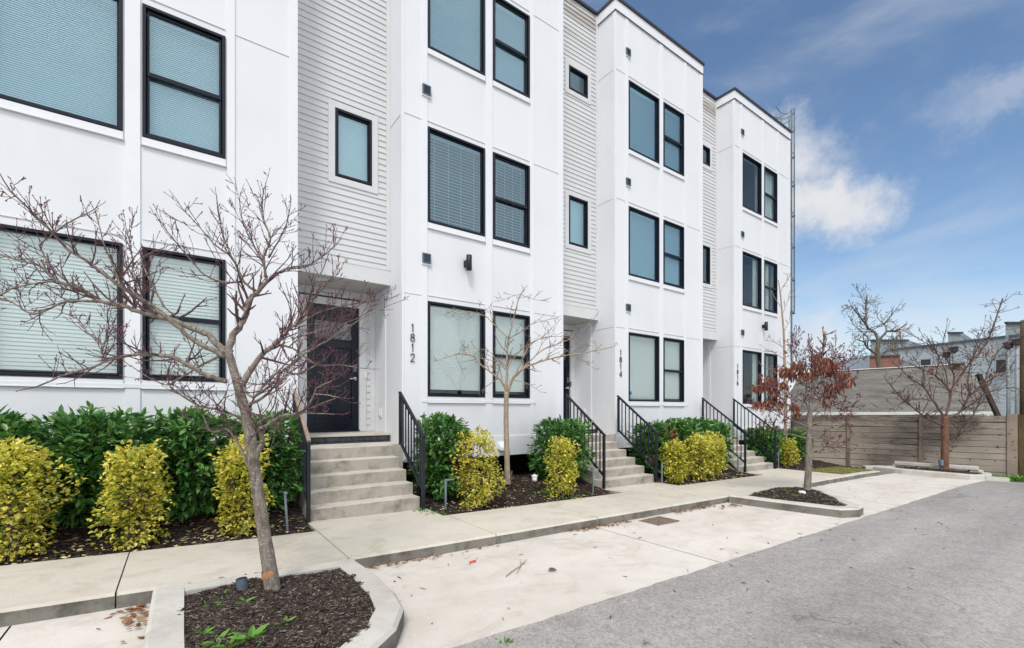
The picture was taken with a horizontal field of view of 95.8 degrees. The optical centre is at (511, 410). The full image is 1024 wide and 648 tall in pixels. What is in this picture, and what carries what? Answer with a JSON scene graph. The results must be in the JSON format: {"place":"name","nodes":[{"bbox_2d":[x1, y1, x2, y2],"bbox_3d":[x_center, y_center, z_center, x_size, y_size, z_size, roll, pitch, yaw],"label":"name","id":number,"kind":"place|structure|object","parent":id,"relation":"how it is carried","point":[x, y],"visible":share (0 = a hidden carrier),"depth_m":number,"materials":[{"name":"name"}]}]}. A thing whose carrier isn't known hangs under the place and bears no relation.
{"place":"outdoors","nodes":[
{"label":"outdoors","id":0,"kind":"place"},
{"bbox_2d":[0,499,313,564],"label":"planting bed","id":1,"kind":"object","parent":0,"point":[172,544],"visible":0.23,"depth_m":4.94,"materials":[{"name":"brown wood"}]},
{"bbox_2d":[0,404,65,532],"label":"laurel shrub","id":2,"kind":"object","parent":1,"relation":"on","point":[13,421],"visible":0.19,"depth_m":4.53,"materials":[{"name":"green plant"}]},
{"bbox_2d":[0,436,87,561],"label":"golden shrub","id":3,"kind":"object","parent":1,"relation":"on","point":[14,531],"visible":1,"depth_m":4.16,"materials":[{"name":"yellow plant"}]},
{"bbox_2d":[4,401,171,527],"bbox_3d":[-4.527,0.583,5.033,1.351,1.382,1.159,0,0,-36],"label":"laurel shrub","id":4,"kind":"object","parent":1,"relation":"on","point":[88,447],"visible":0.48,"depth_m":4.80,"materials":[{"name":"green plant"}]},
{"bbox_2d":[86,437,175,550],"bbox_3d":[-3.814,0.838,4.662,0.706,1.111,0.825,0,0,-36],"label":"golden shrub","id":5,"kind":"object","parent":1,"relation":"on","point":[131,513],"visible":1,"depth_m":4.60,"materials":[{"name":"yellow plant"}]},
{"bbox_2d":[127,405,246,522],"bbox_3d":[-3.831,0.603,5.539,1.252,1.366,1.161,0,0,-36],"label":"laurel shrub","id":6,"kind":"object","parent":1,"relation":"on","point":[190,461],"visible":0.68,"depth_m":5.29,"materials":[{"name":"green plant"}]},
{"bbox_2d":[208,433,275,536],"bbox_3d":[-3.054,0.840,5.217,0.638,1.171,0.774,0,0,-36],"label":"golden shrub","id":7,"kind":"object","parent":1,"relation":"on","point":[244,521],"visible":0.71,"depth_m":5.14,"materials":[{"name":"yellow plant"}]},
{"bbox_2d":[223,408,311,510],"bbox_3d":[-3.231,0.652,6.048,1.054,1.365,1.149,0,0,-36],"label":"laurel shrub","id":8,"kind":"object","parent":1,"relation":"on","point":[279,468],"visible":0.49,"depth_m":5.91,"materials":[{"name":"green plant"}]},
{"bbox_2d":[283,491,288,530],"bbox_3d":[-2.659,1.207,5.454,0.060,0.494,0.097,0,0,-36],"label":"path light","id":9,"kind":"object","parent":1,"relation":"on","point":[285,507],"visible":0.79,"depth_m":5.47,"materials":[{"name":"metal"}]},
{"bbox_2d":[0,468,850,637],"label":"sidewalk","id":10,"kind":"structure","parent":0,"point":[42,591],"depth_m":4.83,"materials":[{"name":"concrete"}]},
{"bbox_2d":[290,442,419,520],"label":"front steps","id":11,"kind":"structure","parent":10,"relation":"on","point":[355,479],"depth_m":6.63,"materials":[{"name":"concrete"}]},
{"bbox_2d":[292,389,310,522],"bbox_3d":[-2.784,0.585,6.106,0.046,1.770,0.918,0,0,-36],"label":"stair railing","id":12,"kind":"object","parent":11,"relation":"attached to","point":[305,444],"visible":0.65,"depth_m":5.90,"materials":[{"name":"metal"}]},
{"bbox_2d":[398,391,425,509],"bbox_3d":[-1.528,0.585,7.014,0.046,1.770,0.918,0,0,-36],"label":"stair railing","id":13,"kind":"object","parent":11,"relation":"attached to","point":[420,478],"visible":0.88,"depth_m":6.93,"materials":[{"name":"metal"}]},
{"bbox_2d":[566,433,653,487],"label":"front steps","id":14,"kind":"structure","parent":10,"relation":"on","point":[622,469],"depth_m":9.74,"materials":[{"name":"concrete"}]},
{"bbox_2d":[565,394,605,488],"bbox_3d":[1.461,0.613,9.297,0.046,1.920,1.118,0,0,-36],"label":"stair railing","id":15,"kind":"object","parent":14,"relation":"attached to","point":[603,472],"visible":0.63,"depth_m":9.04,"materials":[{"name":"metal"}]},
{"bbox_2d":[617,395,657,482],"bbox_3d":[2.758,0.613,10.235,0.046,1.920,1.118,0,0,-36],"label":"stair railing","id":16,"kind":"object","parent":14,"relation":"on","point":[619,398],"visible":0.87,"depth_m":10.21,"materials":[{"name":"metal"}]},
{"bbox_2d":[725,429,772,471],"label":"front steps","id":17,"kind":"structure","parent":10,"relation":"on","point":[754,462],"depth_m":12.68,"materials":[{"name":"concrete"}]},
{"bbox_2d":[701,397,746,471],"bbox_3d":[5.681,0.655,12.439,0.046,2.032,1.268,0,0,-36],"label":"stair railing","id":18,"kind":"object","parent":17,"relation":"attached to","point":[730,420],"visible":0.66,"depth_m":12.22,"materials":[{"name":"metal"}]},
{"bbox_2d":[733,398,776,468],"bbox_3d":[7.010,0.655,13.400,0.046,2.032,1.268,0,0,-36],"label":"stair railing","id":19,"kind":"object","parent":17,"relation":"on","point":[775,445],"visible":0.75,"depth_m":13.32,"materials":[{"name":"metal"}]},
{"bbox_2d":[0,473,980,647],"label":"driveway","id":20,"kind":"structure","parent":0,"point":[459,599],"depth_m":4.51,"materials":[{"name":"concrete"}]},
{"bbox_2d":[143,559,403,647],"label":"island","id":21,"kind":"object","parent":20,"relation":"on","point":[165,626],"visible":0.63,"depth_m":3.13,"materials":[{"name":"grey concrete"}]},
{"bbox_2d":[0,167,406,590],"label":"redbud tree","id":22,"kind":"object","parent":21,"relation":"on","point":[269,572],"visible":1,"depth_m":3.49,"materials":[{"name":"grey plant"}]},
{"bbox_2d":[200,628,234,645],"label":"weed","id":23,"kind":"object","parent":21,"relation":"on","point":[209,643],"visible":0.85,"depth_m":2.68,"materials":[{"name":"green plant"}]},
{"bbox_2d":[213,632,245,647],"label":"weed","id":24,"kind":"object","parent":21,"relation":"on","point":[223,646],"visible":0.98,"depth_m":2.62,"materials":[{"name":"green plant"}]},
{"bbox_2d":[235,576,247,591],"bbox_3d":[-2.028,1.368,3.474,0.090,0.227,0.076,0,0,20],"label":"spotlight","id":25,"kind":"object","parent":21,"relation":"on","point":[241,583],"visible":0.62,"depth_m":3.45,"materials":[{"name":"grey metal"}]},
{"bbox_2d":[227,623,268,642],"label":"weed","id":26,"kind":"object","parent":21,"relation":"on","point":[251,633],"visible":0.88,"depth_m":2.73,"materials":[{"name":"green plant"}]},
{"bbox_2d":[177,568,374,647],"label":"mulch chips","id":27,"kind":"object","parent":21,"relation":"on","point":[337,609],"visible":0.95,"depth_m":3.06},
{"bbox_2d":[192,626,214,636],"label":"weed","id":28,"kind":"object","parent":27,"relation":"on","point":[207,629],"visible":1,"depth_m":2.77,"materials":[{"name":"green plant"}]},
{"bbox_2d":[2,477,824,641],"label":"leaf litter","id":29,"kind":"object","parent":20,"relation":"on","point":[128,618],"visible":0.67,"depth_m":4.62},
{"bbox_2d":[639,516,679,525],"bbox_3d":[2.128,1.607,6.685,0.510,0.032,0.340,0,0,-36],"label":"drain grate","id":30,"kind":"object","parent":20,"relation":"on","point":[658,520],"visible":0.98,"depth_m":6.68,"materials":[{"name":"metal"}]},
{"bbox_2d":[729,485,862,517],"bbox_3d":[5.447,1.590,8.298,2.650,0.314,1.750,0,0,-36],"label":"island","id":31,"kind":"object","parent":20,"relation":"on","point":[850,510],"visible":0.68,"depth_m":7.58,"materials":[{"name":"grey concrete"}]},
{"bbox_2d":[744,325,867,489],"bbox_3d":[5.497,-0.053,8.500,2.808,3.167,1.354,0,0,-1],"label":"redbud tree","id":32,"kind":"object","parent":31,"relation":"on","point":[821,366],"visible":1,"depth_m":8.44,"materials":[{"name":"brown plant"}]},
{"bbox_2d":[873,465,991,480],"bbox_3d":[12.519,1.880,13.920,2.300,0.314,2.700,0,0,-36],"label":"island","id":33,"kind":"object","parent":20,"relation":"on","point":[983,476],"visible":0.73,"depth_m":13.10,"materials":[{"name":"grey concrete"}]},
{"bbox_2d":[749,466,981,505],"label":"mulch chips","id":34,"kind":"object","parent":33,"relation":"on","point":[775,490],"visible":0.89,"depth_m":8.13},
{"bbox_2d":[892,461,983,472],"bbox_3d":[13.152,1.863,14.362,2.091,0.421,0.340,0,0,41],"label":"concrete wheel stop","id":35,"kind":"object","parent":33,"relation":"on","point":[936,465],"visible":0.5,"depth_m":14.30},
{"bbox_2d":[871,291,1023,469],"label":"crape myrtle","id":36,"kind":"object","parent":33,"relation":"on","point":[945,443],"visible":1,"depth_m":13.84,"materials":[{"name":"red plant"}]},
{"bbox_2d":[409,470,613,514],"bbox_3d":[-0.164,1.423,8.371,3.660,0.300,2.438,0,0,-36],"label":"planting bed","id":37,"kind":"object","parent":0,"point":[518,482],"visible":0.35,"depth_m":7.86,"materials":[{"name":"brown soil"}]},
{"bbox_2d":[403,411,474,499],"bbox_3d":[-1.130,0.696,7.357,1.007,1.401,1.164,0,0,-36],"label":"laurel shrub","id":38,"kind":"object","parent":37,"relation":"on","point":[439,464],"visible":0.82,"depth_m":7.10,"materials":[{"name":"green plant"}]},
{"bbox_2d":[444,478,453,509],"bbox_3d":[-0.924,1.254,6.820,0.153,0.483,0.034,0,0,-36],"label":"path light","id":39,"kind":"object","parent":37,"relation":"on","point":[445,493],"visible":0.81,"depth_m":6.78,"materials":[{"name":"metal"}]},
{"bbox_2d":[450,425,505,507],"bbox_3d":[-0.493,0.862,7.086,0.767,1.292,0.857,0,0,11],"label":"golden shrub","id":40,"kind":"object","parent":37,"relation":"on","point":[477,494],"visible":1,"depth_m":6.97,"materials":[{"name":"yellow plant"}]},
{"bbox_2d":[436,284,616,484],"bbox_3d":[0.191,-0.481,8.141,3.207,3.588,1.091,0,0,2],"label":"young tree","id":41,"kind":"object","parent":37,"relation":"on","point":[507,476],"visible":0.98,"depth_m":8.16,"materials":[{"name":"beige plant"}]},
{"bbox_2d":[525,414,597,483],"bbox_3d":[0.969,0.762,9.002,1.324,1.383,1.186,0,0,-36],"label":"laurel shrub","id":42,"kind":"object","parent":37,"relation":"on","point":[565,428],"visible":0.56,"depth_m":8.83,"materials":[{"name":"green plant"}]},
{"bbox_2d":[543,434,580,497],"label":"golden shrub","id":43,"kind":"object","parent":37,"relation":"on","point":[563,487],"visible":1,"depth_m":7.98,"materials":[{"name":"yellow plant"}]},
{"bbox_2d":[592,468,598,492],"bbox_3d":[1.543,1.317,8.534,0.135,0.483,0.036,0,0,-17],"label":"path light","id":44,"kind":"object","parent":37,"relation":"on","point":[593,478],"visible":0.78,"depth_m":8.51,"materials":[{"name":"metal"}]},
{"bbox_2d":[115,467,942,605],"bbox_3d":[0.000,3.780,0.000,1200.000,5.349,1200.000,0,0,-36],"label":"ground","id":45,"kind":"structure","parent":0,"point":[671,548],"depth_m":6.01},
{"bbox_2d":[0,0,297,493],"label":"townhouse","id":46,"kind":"structure","parent":45,"relation":"on","point":[118,106],"depth_m":5.96,"materials":[{"name":"paint"}]},
{"bbox_2d":[0,223,122,378],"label":"window","id":47,"kind":"structure","parent":46,"relation":"in","point":[20,348],"depth_m":5.46,"materials":[{"name":"white glass"}]},
{"bbox_2d":[0,0,122,130],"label":"window","id":48,"kind":"structure","parent":46,"relation":"in","point":[115,3],"depth_m":5.52,"materials":[{"name":"blue glass"}]},
{"bbox_2d":[142,247,225,381],"bbox_3d":[-4.355,-1.229,6.170,0.899,1.685,0.147,0,0,-36],"label":"window","id":49,"kind":"structure","parent":46,"relation":"in","point":[171,288],"depth_m":6.18,"materials":[{"name":"grey glass"}]},
{"bbox_2d":[142,3,225,158],"bbox_3d":[-4.355,-4.312,6.170,0.899,1.685,0.147,0,0,-36],"label":"window","id":50,"kind":"structure","parent":46,"relation":"in","point":[156,15],"depth_m":6.17,"materials":[{"name":"blue glass"}]},
{"bbox_2d":[298,0,562,480],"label":"townhouse","id":51,"kind":"structure","parent":45,"relation":"on","point":[427,139],"depth_m":8.53,"materials":[{"name":"paint"}]},
{"bbox_2d":[307,304,357,430],"bbox_3d":[-3.301,-0.780,8.563,0.911,2.300,0.112,0,0,-36],"label":"front door","id":52,"kind":"structure","parent":51,"relation":"in","point":[347,343],"depth_m":8.59,"materials":[{"name":"paint"}]},
{"bbox_2d":[335,108,371,185],"bbox_3d":[-2.760,-4.530,8.023,0.620,1.140,0.147,0,0,-36],"label":"window","id":53,"kind":"structure","parent":51,"relation":"in","point":[347,144],"depth_m":8.05,"materials":[{"name":"blue glass"}]},
{"bbox_2d":[428,301,484,396],"bbox_3d":[-1.039,-1.089,8.566,1.191,1.685,0.147,0,0,-36],"label":"window","id":54,"kind":"structure","parent":51,"relation":"in","point":[446,332],"depth_m":8.59,"materials":[{"name":"grey glass"}]},
{"bbox_2d":[428,126,484,236],"bbox_3d":[-1.047,-4.172,8.578,1.191,1.685,0.177,0,0,-36],"label":"window","id":55,"kind":"structure","parent":51,"relation":"in","point":[431,130],"depth_m":8.61,"materials":[{"name":"grey glass"}]},
{"bbox_2d":[428,0,484,75],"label":"window","id":56,"kind":"structure","parent":51,"relation":"in","point":[482,2],"depth_m":8.67,"materials":[{"name":"blue glass"}]},
{"bbox_2d":[493,311,529,397],"bbox_3d":[-0.039,-1.089,9.288,0.899,1.685,0.147,0,0,-36],"label":"window","id":57,"kind":"structure","parent":51,"relation":"in","point":[502,319],"depth_m":9.36,"materials":[{"name":"grey glass"}]},
{"bbox_2d":[493,152,529,247],"bbox_3d":[-0.048,-4.172,9.301,0.899,1.685,0.177,0,0,-36],"label":"window","id":58,"kind":"structure","parent":51,"relation":"in","point":[497,158],"depth_m":9.39,"materials":[{"name":"grey glass"}]},
{"bbox_2d":[493,0,529,97],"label":"window","id":59,"kind":"structure","parent":51,"relation":"in","point":[503,5],"depth_m":9.34,"materials":[{"name":"blue glass"}]},
{"bbox_2d":[496,0,704,459],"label":"townhouse","id":60,"kind":"structure","parent":45,"relation":"on","point":[624,62],"depth_m":11.58,"materials":[{"name":"paint"}]},
{"bbox_2d":[563,336,568,418],"bbox_3d":[1.130,-0.760,11.766,0.911,2.300,0.112,0,0,-36],"label":"front door","id":61,"kind":"structure","parent":60,"relation":"in","point":[566,344],"depth_m":11.98,"materials":[{"name":"paint"}]},
{"bbox_2d":[569,195,587,248],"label":"window","id":62,"kind":"structure","parent":60,"relation":"in","point":[575,237],"depth_m":11.21,"materials":[{"name":"blue glass"}]},
{"bbox_2d":[569,65,587,98],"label":"window","id":63,"kind":"structure","parent":60,"relation":"in","point":[571,69],"depth_m":11.17,"materials":[{"name":"black glass"}]},
{"bbox_2d":[629,332,658,401],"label":"window","id":64,"kind":"structure","parent":60,"relation":"in","point":[643,348],"depth_m":11.79,"materials":[{"name":"grey glass"}]},
{"bbox_2d":[629,206,658,282],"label":"window","id":65,"kind":"structure","parent":60,"relation":"in","point":[647,236],"depth_m":11.79,"materials":[{"name":"blue glass"}]},
{"bbox_2d":[629,80,658,163],"bbox_3d":[3.297,-7.232,11.699,1.191,1.685,0.147,0,0,-36],"label":"window","id":66,"kind":"structure","parent":60,"relation":"in","point":[633,87],"depth_m":11.78,"materials":[{"name":"blue glass"}]},
{"bbox_2d":[663,337,683,401],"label":"window","id":67,"kind":"structure","parent":60,"relation":"in","point":[672,375],"depth_m":12.50,"materials":[{"name":"grey glass"}]},
{"bbox_2d":[663,220,683,288],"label":"window","id":68,"kind":"structure","parent":60,"relation":"in","point":[667,252],"depth_m":12.50,"materials":[{"name":"blue glass"}]},
{"bbox_2d":[663,102,683,175],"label":"window","id":69,"kind":"structure","parent":60,"relation":"in","point":[671,111],"depth_m":12.50,"materials":[{"name":"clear glass"}]},
{"bbox_2d":[630,87,791,450],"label":"townhouse","id":70,"kind":"structure","parent":45,"relation":"on","point":[746,197],"depth_m":14.68,"materials":[{"name":"paint"}]},
{"bbox_2d":[703,245,709,283],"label":"window","id":71,"kind":"structure","parent":70,"relation":"in","point":[706,248],"depth_m":14.39,"materials":[{"name":"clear glass"}]},
{"bbox_2d":[703,145,709,166],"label":"window","id":72,"kind":"structure","parent":70,"relation":"in","point":[705,148],"depth_m":14.37,"materials":[{"name":"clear glass"}]},
{"bbox_2d":[743,350,761,403],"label":"window","id":73,"kind":"structure","parent":70,"relation":"in","point":[754,353],"depth_m":15.12,"materials":[{"name":"clear glass"}]},
{"bbox_2d":[743,251,761,309],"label":"window","id":74,"kind":"structure","parent":70,"relation":"in","point":[759,259],"depth_m":15.13,"materials":[{"name":"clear glass"}]},
{"bbox_2d":[743,153,761,215],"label":"window","id":75,"kind":"structure","parent":70,"relation":"in","point":[745,156],"depth_m":15.12,"materials":[{"name":"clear glass"}]},
{"bbox_2d":[764,353,776,403],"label":"window","id":76,"kind":"structure","parent":70,"relation":"in","point":[766,355],"depth_m":15.65,"materials":[{"name":"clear glass"}]},
{"bbox_2d":[764,259,776,313],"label":"window","id":77,"kind":"structure","parent":70,"relation":"in","point":[766,287],"depth_m":15.64,"materials":[{"name":"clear glass"}]},
{"bbox_2d":[764,166,776,222],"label":"window","id":78,"kind":"structure","parent":70,"relation":"in","point":[768,197],"depth_m":15.68,"materials":[{"name":"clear glass"}]},
{"bbox_2d":[775,106,794,381],"bbox_3d":[9.630,-5.950,16.656,1.530,9.900,0.652,0,0,-36],"label":"roof ladder","id":79,"kind":"object","parent":70,"relation":"attached to","point":[790,125],"visible":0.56,"depth_m":16.64,"materials":[{"name":"metal"}]},
{"bbox_2d":[844,471,879,479],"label":"kerb","id":80,"kind":"structure","parent":45,"relation":"on","point":[857,475],"depth_m":12.26,"materials":[{"name":"concrete"}]},
{"bbox_2d":[861,465,894,469],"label":"concrete slab","id":81,"kind":"structure","parent":45,"relation":"on","point":[866,467],"depth_m":14.44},
{"bbox_2d":[841,284,916,367],"bbox_3d":[24.107,-2.612,30.854,8.025,11.864,3.802,0,0,-36],"label":"bare tree","id":82,"kind":"object","parent":45,"relation":"on","point":[877,349],"visible":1,"depth_m":30.94,"materials":[{"name":"brown plant"}]},
{"bbox_2d":[869,354,899,367],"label":"brick building","id":83,"kind":"structure","parent":45,"relation":"on","point":[884,360],"depth_m":40.44,"materials":[{"name":"brick"}]},
{"bbox_2d":[790,362,992,415],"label":"neighbour house","id":84,"kind":"structure","parent":45,"relation":"on","point":[873,386],"depth_m":22.69,"materials":[{"name":"concrete"}]},
{"bbox_2d":[835,322,1019,415],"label":"grey building","id":85,"kind":"structure","parent":45,"relation":"on","point":[1007,404],"depth_m":36.29,"materials":[{"name":"blue"}]},
{"bbox_2d":[996,360,1005,372],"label":"window","id":86,"kind":"structure","parent":85,"relation":"in","point":[998,361],"depth_m":34.32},
{"bbox_2d":[974,374,1000,415],"bbox_3d":[19.336,-0.459,18.722,0.210,2.113,1.158,0,0,6],"label":"leaning timber","id":87,"kind":"object","parent":45,"relation":"on","point":[994,408],"visible":0.71,"depth_m":18.65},
{"bbox_2d":[644,466,757,485],"bbox_3d":[4.136,1.522,11.478,3.550,0.310,2.438,0,0,-36],"label":"planting bed","id":88,"kind":"object","parent":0,"point":[726,478],"visible":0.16,"depth_m":10.84,"materials":[{"name":"brown soil"}]},
{"bbox_2d":[624,419,684,473],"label":"laurel shrub","id":89,"kind":"object","parent":88,"relation":"on","point":[661,428],"visible":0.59,"depth_m":10.44,"materials":[{"name":"green plant"}]},
{"bbox_2d":[658,437,693,483],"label":"golden shrub","id":90,"kind":"object","parent":88,"relation":"on","point":[671,469],"visible":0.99,"depth_m":9.88,"materials":[{"name":"yellow plant"}]},
{"bbox_2d":[660,417,703,473],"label":"laurel shrub","id":91,"kind":"object","parent":88,"relation":"on","point":[684,430],"visible":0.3,"depth_m":10.89,"materials":[{"name":"green plant"}]},
{"bbox_2d":[678,416,720,468],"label":"laurel shrub","id":92,"kind":"object","parent":88,"relation":"on","point":[705,426],"visible":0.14,"depth_m":11.39,"materials":[{"name":"green plant"}]},
{"bbox_2d":[681,432,719,480],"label":"golden shrub","id":93,"kind":"object","parent":88,"relation":"on","point":[698,471],"visible":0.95,"depth_m":10.36,"materials":[{"name":"yellow plant"}]},
{"bbox_2d":[700,430,727,478],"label":"golden shrub","id":94,"kind":"object","parent":88,"relation":"on","point":[718,464],"visible":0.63,"depth_m":10.76,"materials":[{"name":"yellow plant"}]},
{"bbox_2d":[699,418,738,467],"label":"laurel shrub","id":95,"kind":"object","parent":88,"relation":"on","point":[724,429],"visible":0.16,"depth_m":11.83,"materials":[{"name":"green plant"}]},
{"bbox_2d":[452,480,1023,647],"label":"road","id":96,"kind":"structure","parent":0,"point":[965,582],"depth_m":3.96,"materials":[{"name":"asphalt"}]},
{"bbox_2d":[96,490,1010,644],"bbox_3d":[3.838,1.586,5.652,14.778,0.338,4.072,0,0,-36],"label":"debris","id":97,"kind":"object","parent":96,"relation":"on","point":[687,569],"visible":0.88,"depth_m":4.32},
{"bbox_2d":[790,414,1017,476],"bbox_3d":[12.388,1.135,15.444,6.201,2.050,0.112,0,0,35],"label":"wooden fence","id":98,"kind":"object","parent":96,"relation":"on","point":[992,447],"visible":0.67,"depth_m":14.99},
{"bbox_2d":[987,476,1009,481],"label":"kerb","id":99,"kind":"structure","parent":96,"relation":"on","point":[1002,479],"depth_m":12.47,"materials":[{"name":"concrete"}]},
{"bbox_2d":[989,473,1023,481],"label":"ground plant","id":100,"kind":"object","parent":96,"relation":"on","point":[1017,478],"visible":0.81,"depth_m":12.57,"materials":[{"name":"green plant"}]},
{"bbox_2d":[1018,415,1023,476],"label":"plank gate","id":101,"kind":"structure","parent":96,"relation":"on","point":[1020,445],"depth_m":13.64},
{"bbox_2d":[1019,320,1023,414],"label":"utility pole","id":102,"kind":"object","parent":96,"relation":"on","point":[1021,406],"visible":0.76,"depth_m":14.61,"materials":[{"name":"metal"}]},
{"bbox_2d":[582,0,1023,390],"label":"sky","id":103,"kind":"structure","parent":0,"point":[909,114],"materials":[{"name":"blue"}]},
{"bbox_2d":[771,459,861,470],"bbox_3d":[8.770,1.663,14.635,3.840,0.372,2.750,0,0,-36],"label":"planting bed","id":104,"kind":"object","parent":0,"point":[816,462],"visible":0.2,"depth_m":14.52,"materials":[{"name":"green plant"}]},
{"bbox_2d":[0,466,789,565],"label":"fallen yellow leaves","id":105,"kind":"object","parent":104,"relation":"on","point":[80,549],"visible":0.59,"depth_m":4.93,"materials":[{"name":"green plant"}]},
{"bbox_2d":[0,459,837,565],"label":"mulch chips","id":106,"kind":"object","parent":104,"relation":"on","point":[206,537],"visible":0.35,"depth_m":5.30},
{"bbox_2d":[740,426,788,462],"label":"laurel shrub","id":107,"kind":"object","parent":104,"relation":"on","point":[753,446],"visible":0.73,"depth_m":13.45,"materials":[{"name":"green plant"}]},
{"bbox_2d":[757,273,806,438],"bbox_3d":[8.412,-1.610,14.559,1.821,5.584,1.078,0,0,4],"label":"thin tree","id":108,"kind":"object","parent":104,"relation":"on","point":[785,380],"visible":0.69,"depth_m":14.58,"materials":[{"name":"beige plant"}]},
{"bbox_2d":[779,436,801,466],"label":"golden shrub","id":109,"kind":"object","parent":104,"relation":"on","point":[789,453],"visible":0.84,"depth_m":13.48,"materials":[{"name":"yellow plant"}]},
{"bbox_2d":[777,427,813,460],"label":"laurel shrub","id":110,"kind":"object","parent":104,"relation":"on","point":[801,444],"visible":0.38,"depth_m":14.85,"materials":[{"name":"green plant"}]},
{"bbox_2d":[812,466,872,474],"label":"grass","id":111,"kind":"structure","parent":0,"point":[839,470],"depth_m":12.64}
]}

